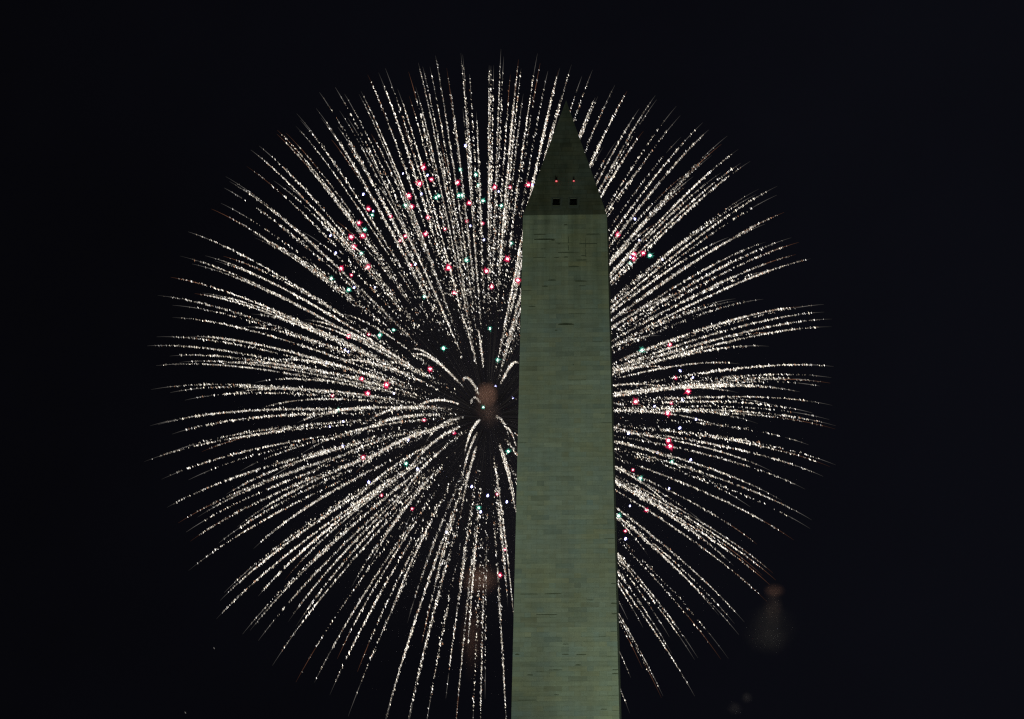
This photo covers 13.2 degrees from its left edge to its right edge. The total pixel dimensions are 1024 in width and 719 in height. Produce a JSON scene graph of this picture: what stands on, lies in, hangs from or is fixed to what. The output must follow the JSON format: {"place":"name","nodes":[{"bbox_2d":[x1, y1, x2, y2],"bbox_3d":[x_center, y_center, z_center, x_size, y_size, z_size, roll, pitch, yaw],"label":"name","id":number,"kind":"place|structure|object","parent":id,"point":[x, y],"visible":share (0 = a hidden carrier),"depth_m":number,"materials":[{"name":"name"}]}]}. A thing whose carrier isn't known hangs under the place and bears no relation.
{"place":"outdoors","nodes":[
{"label":"outdoors","id":0,"kind":"place"},
{"bbox_2d":[144,53,834,718],"bbox_3d":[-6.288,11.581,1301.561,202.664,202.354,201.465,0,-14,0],"label":"firework burst","id":1,"kind":"object","parent":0,"point":[450,417],"visible":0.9,"depth_m":1296.49,"materials":[{"name":"white"}]},
{"bbox_2d":[0,0,1023,718],"label":"sky","id":2,"kind":"structure","parent":0,"point":[889,134],"materials":[{"name":"black"}]},
{"bbox_2d":[511,101,620,718],"bbox_3d":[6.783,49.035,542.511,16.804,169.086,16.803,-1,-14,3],"label":"obelisk","id":3,"kind":"object","parent":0,"point":[566,655],"visible":1,"depth_m":545.66,"materials":[{"name":"stone"}]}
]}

